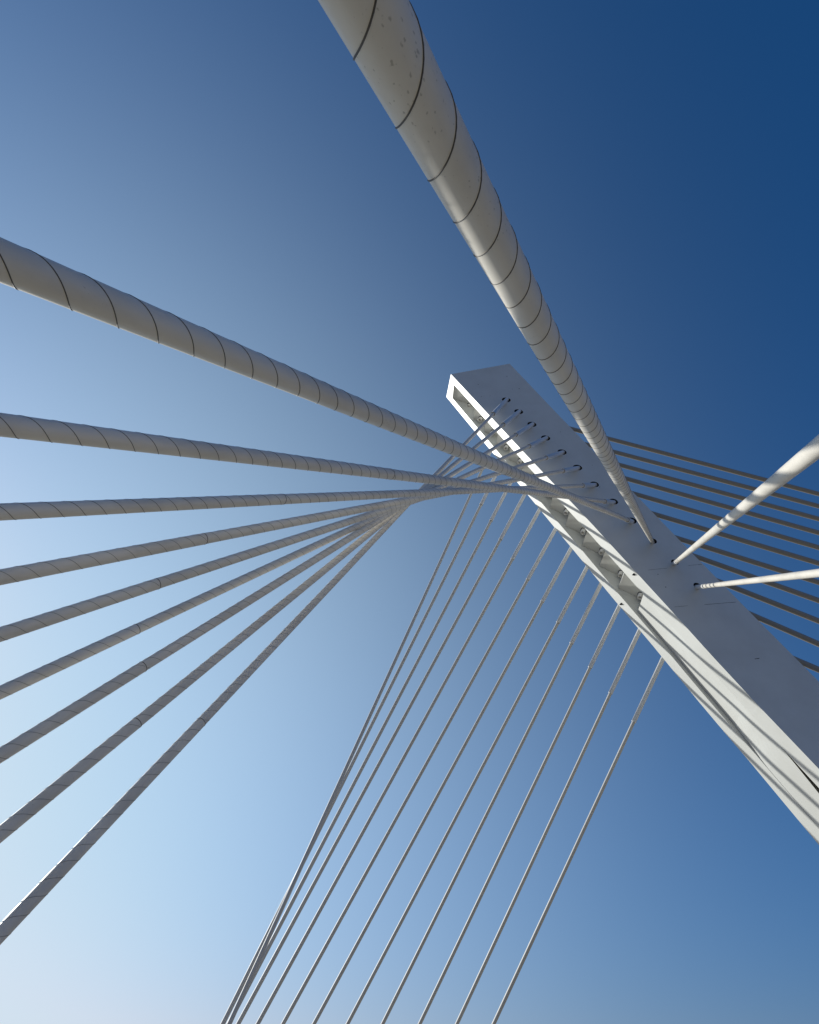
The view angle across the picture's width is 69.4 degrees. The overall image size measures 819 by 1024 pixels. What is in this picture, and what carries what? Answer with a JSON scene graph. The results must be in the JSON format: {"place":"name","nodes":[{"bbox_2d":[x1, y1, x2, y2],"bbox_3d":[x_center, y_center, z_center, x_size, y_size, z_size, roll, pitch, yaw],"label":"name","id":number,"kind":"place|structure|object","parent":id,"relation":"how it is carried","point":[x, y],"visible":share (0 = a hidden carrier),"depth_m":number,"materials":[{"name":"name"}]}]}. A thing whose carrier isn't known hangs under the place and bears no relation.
{"place":"outdoors","nodes":[
{"label":"outdoors","id":0,"kind":"place"},
{"bbox_2d":[0,0,818,1023],"label":"sky","id":1,"kind":"structure","parent":0,"point":[231,169],"materials":[{"name":"blue"}]},
{"label":"ground","id":2,"kind":"structure","parent":0,"visible":0},
{"bbox_2d":[446,364,818,843],"bbox_3d":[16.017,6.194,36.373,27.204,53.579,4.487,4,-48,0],"label":"bridge pylon","id":3,"kind":"object","parent":2,"relation":"on","point":[749,680],"visible":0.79,"depth_m":34.82,"materials":[{"name":"white paint"}]},
{"bbox_2d":[0,397,508,944],"bbox_3d":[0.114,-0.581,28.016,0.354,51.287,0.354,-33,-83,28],"label":"stay cable","id":4,"kind":"object","parent":3,"relation":"attached to","point":[52,879],"visible":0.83,"depth_m":12.90,"materials":[{"name":"grey plastic"}]},
{"bbox_2d":[0,409,520,842],"bbox_3d":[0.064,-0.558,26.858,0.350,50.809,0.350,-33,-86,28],"label":"stay cable","id":5,"kind":"object","parent":3,"relation":"attached to","point":[15,821],"visible":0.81,"depth_m":13.18,"materials":[{"name":"grey plastic"}]},
{"bbox_2d":[0,422,534,762],"bbox_3d":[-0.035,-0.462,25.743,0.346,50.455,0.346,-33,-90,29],"label":"stay cable","id":6,"kind":"object","parent":3,"relation":"attached to","point":[17,744],"visible":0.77,"depth_m":13.53,"materials":[{"name":"grey plastic"}]},
{"bbox_2d":[0,436,548,699],"bbox_3d":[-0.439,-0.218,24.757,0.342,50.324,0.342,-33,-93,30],"label":"stay cable","id":7,"kind":"object","parent":3,"relation":"attached to","point":[15,685],"visible":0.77,"depth_m":14.26,"materials":[{"name":"grey plastic"}]},
{"bbox_2d":[0,450,564,641],"bbox_3d":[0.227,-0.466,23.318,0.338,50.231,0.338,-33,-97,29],"label":"stay cable","id":8,"kind":"object","parent":3,"relation":"attached to","point":[24,626],"visible":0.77,"depth_m":12.96,"materials":[{"name":"grey plastic"}]},
{"bbox_2d":[0,466,580,584],"bbox_3d":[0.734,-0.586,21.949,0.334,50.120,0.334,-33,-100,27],"label":"stay cable","id":9,"kind":"object","parent":3,"relation":"attached to","point":[14,574],"visible":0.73,"depth_m":11.89,"materials":[{"name":"grey plastic"}]},
{"bbox_2d":[0,483,596,520],"bbox_3d":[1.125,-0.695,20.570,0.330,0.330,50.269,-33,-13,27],"label":"stay cable","id":10,"kind":"object","parent":3,"relation":"attached to","point":[28,510],"visible":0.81,"depth_m":11.10,"materials":[{"name":"grey plastic"}]},
{"bbox_2d":[0,413,615,504],"bbox_3d":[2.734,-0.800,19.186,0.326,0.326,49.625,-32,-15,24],"label":"stay cable","id":11,"kind":"object","parent":3,"relation":"attached to","point":[30,428],"visible":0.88,"depth_m":8.24,"materials":[{"name":"grey plastic"}]},
{"bbox_2d":[0,237,634,523],"bbox_3d":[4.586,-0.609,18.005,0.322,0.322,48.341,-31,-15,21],"label":"stay cable","id":12,"kind":"object","parent":3,"relation":"attached to","point":[28,271],"visible":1,"depth_m":4.73,"materials":[{"name":"grey plastic"}]},
{"bbox_2d":[220,476,496,1023],"bbox_3d":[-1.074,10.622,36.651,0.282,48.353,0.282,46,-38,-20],"label":"stay cable","id":13,"kind":"object","parent":3,"relation":"attached to","point":[235,998],"visible":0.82,"depth_m":34.65,"materials":[{"name":"grey plastic"}]},
{"bbox_2d":[227,452,491,1023],"bbox_3d":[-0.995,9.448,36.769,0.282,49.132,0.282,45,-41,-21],"label":"stay cable","id":14,"kind":"object","parent":3,"relation":"attached to","point":[271,931],"visible":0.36,"depth_m":31.62,"materials":[{"name":"grey plastic"}]},
{"bbox_2d":[226,483,511,1023],"bbox_3d":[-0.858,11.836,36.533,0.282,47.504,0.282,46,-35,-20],"label":"stay cable","id":15,"kind":"object","parent":3,"relation":"attached to","point":[299,887],"visible":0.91,"depth_m":34.52,"materials":[{"name":"grey plastic"}]},
{"bbox_2d":[236,494,525,1023],"bbox_3d":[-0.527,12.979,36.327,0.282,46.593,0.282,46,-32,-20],"label":"stay cable","id":16,"kind":"object","parent":3,"relation":"attached to","point":[293,921],"visible":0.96,"depth_m":34.26,"materials":[{"name":"grey plastic"}]},
{"bbox_2d":[256,508,540,1023],"bbox_3d":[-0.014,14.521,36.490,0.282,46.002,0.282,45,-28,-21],"label":"stay cable","id":17,"kind":"object","parent":3,"relation":"attached to","point":[333,885],"visible":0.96,"depth_m":35.30,"materials":[{"name":"grey metal"}]},
{"bbox_2d":[281,527,556,1023],"bbox_3d":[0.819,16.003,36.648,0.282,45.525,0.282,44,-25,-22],"label":"stay cable","id":18,"kind":"object","parent":3,"relation":"attached to","point":[372,861],"visible":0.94,"depth_m":36.05,"materials":[{"name":"grey metal"}]},
{"bbox_2d":[312,547,572,1023],"bbox_3d":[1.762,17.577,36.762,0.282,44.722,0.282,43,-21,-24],"label":"stay cable","id":19,"kind":"object","parent":3,"relation":"attached to","point":[391,880],"visible":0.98,"depth_m":36.69,"materials":[{"name":"grey metal"}]},
{"bbox_2d":[346,566,587,1023],"bbox_3d":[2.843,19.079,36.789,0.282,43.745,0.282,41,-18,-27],"label":"stay cable","id":20,"kind":"object","parent":3,"relation":"attached to","point":[558,622],"visible":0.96,"depth_m":37.07,"materials":[{"name":"grey metal"}]},
{"bbox_2d":[318,0,654,543],"bbox_3d":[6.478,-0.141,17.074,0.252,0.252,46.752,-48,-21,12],"label":"stay cable","id":21,"kind":"object","parent":3,"relation":"attached to","point":[388,46],"visible":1,"depth_m":2.56,"materials":[{"name":"grey plastic"}]},
{"bbox_2d":[381,582,601,1023],"bbox_3d":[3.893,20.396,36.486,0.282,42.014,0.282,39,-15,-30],"label":"stay cable","id":22,"kind":"object","parent":3,"relation":"attached to","point":[571,642],"visible":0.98,"depth_m":36.98,"materials":[{"name":"grey metal"}]},
{"bbox_2d":[418,605,620,1023],"bbox_3d":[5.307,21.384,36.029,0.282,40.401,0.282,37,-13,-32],"label":"stay cable","id":23,"kind":"object","parent":3,"relation":"attached to","point":[590,667],"visible":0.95,"depth_m":36.59,"materials":[{"name":"grey metal"}]},
{"bbox_2d":[455,629,640,1023],"bbox_3d":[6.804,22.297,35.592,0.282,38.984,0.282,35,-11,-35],"label":"stay cable","id":24,"kind":"object","parent":3,"relation":"attached to","point":[610,693],"visible":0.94,"depth_m":36.11,"materials":[{"name":"grey metal"}]},
{"bbox_2d":[492,656,664,1023],"bbox_3d":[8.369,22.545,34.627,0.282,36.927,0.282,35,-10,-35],"label":"stay cable","id":25,"kind":"object","parent":3,"relation":"attached to","point":[601,791],"visible":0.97,"depth_m":35.13,"materials":[{"name":"grey metal"}]},
{"bbox_2d":[571,427,818,495],"bbox_3d":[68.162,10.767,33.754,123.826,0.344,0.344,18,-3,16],"label":"back stay cable","id":26,"kind":"object","parent":3,"relation":"attached to","point":[717,467],"visible":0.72,"depth_m":46.83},
{"bbox_2d":[585,442,818,508],"bbox_3d":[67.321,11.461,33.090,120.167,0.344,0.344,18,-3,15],"label":"back stay cable","id":27,"kind":"object","parent":3,"relation":"attached to","point":[721,480],"visible":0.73,"depth_m":45.70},
{"bbox_2d":[619,463,818,520],"bbox_3d":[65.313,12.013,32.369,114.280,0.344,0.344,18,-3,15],"label":"back stay cable","id":28,"kind":"object","parent":3,"relation":"attached to","point":[724,493],"visible":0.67,"depth_m":44.50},
{"bbox_2d":[625,476,818,534],"bbox_3d":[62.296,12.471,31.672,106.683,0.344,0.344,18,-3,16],"label":"back stay cable","id":29,"kind":"object","parent":3,"relation":"attached to","point":[729,507],"visible":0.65,"depth_m":43.31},
{"bbox_2d":[632,491,818,549],"bbox_3d":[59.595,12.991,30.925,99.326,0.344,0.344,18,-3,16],"label":"back stay cable","id":30,"kind":"object","parent":3,"relation":"attached to","point":[734,523],"visible":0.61,"depth_m":41.90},
{"bbox_2d":[652,511,818,565],"bbox_3d":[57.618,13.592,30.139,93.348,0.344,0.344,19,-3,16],"label":"back stay cable","id":31,"kind":"object","parent":3,"relation":"attached to","point":[742,540],"visible":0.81,"depth_m":40.57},
{"bbox_2d":[672,434,818,564],"bbox_3d":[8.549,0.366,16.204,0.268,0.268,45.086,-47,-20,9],"label":"stay cable","id":32,"kind":"object","parent":3,"relation":"attached to","point":[804,458],"visible":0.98,"depth_m":10.14,"materials":[{"name":"white plastic"}]},
{"bbox_2d":[675,535,818,584],"bbox_3d":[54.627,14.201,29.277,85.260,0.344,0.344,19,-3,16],"label":"back stay cable","id":33,"kind":"object","parent":3,"relation":"attached to","point":[743,558],"visible":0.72,"depth_m":39.25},
{"bbox_2d":[693,553,818,602],"bbox_3d":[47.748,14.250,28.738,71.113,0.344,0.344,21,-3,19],"label":"back stay cable","id":34,"kind":"object","parent":3,"relation":"attached to","point":[750,575],"visible":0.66,"depth_m":38.06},
{"bbox_2d":[694,569,818,588],"bbox_3d":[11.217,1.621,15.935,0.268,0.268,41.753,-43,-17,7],"label":"stay cable","id":35,"kind":"object","parent":3,"relation":"attached to","point":[812,573],"visible":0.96,"depth_m":20.83,"materials":[{"name":"white plastic"}]},
{"bbox_2d":[717,578,818,623],"bbox_3d":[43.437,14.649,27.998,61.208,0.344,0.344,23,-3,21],"label":"back stay cable","id":36,"kind":"object","parent":3,"relation":"attached to","point":[804,615],"visible":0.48,"depth_m":36.47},
{"bbox_2d":[749,611,818,646],"bbox_3d":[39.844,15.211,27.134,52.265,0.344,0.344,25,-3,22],"label":"back stay cable","id":37,"kind":"object","parent":3,"relation":"attached to","point":[789,631],"visible":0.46,"depth_m":34.97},
{"bbox_2d":[794,656,818,672],"bbox_3d":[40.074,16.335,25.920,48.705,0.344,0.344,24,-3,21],"label":"back stay cable","id":38,"kind":"object","parent":3,"relation":"attached to","point":[810,666],"visible":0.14,"depth_m":33.17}
]}

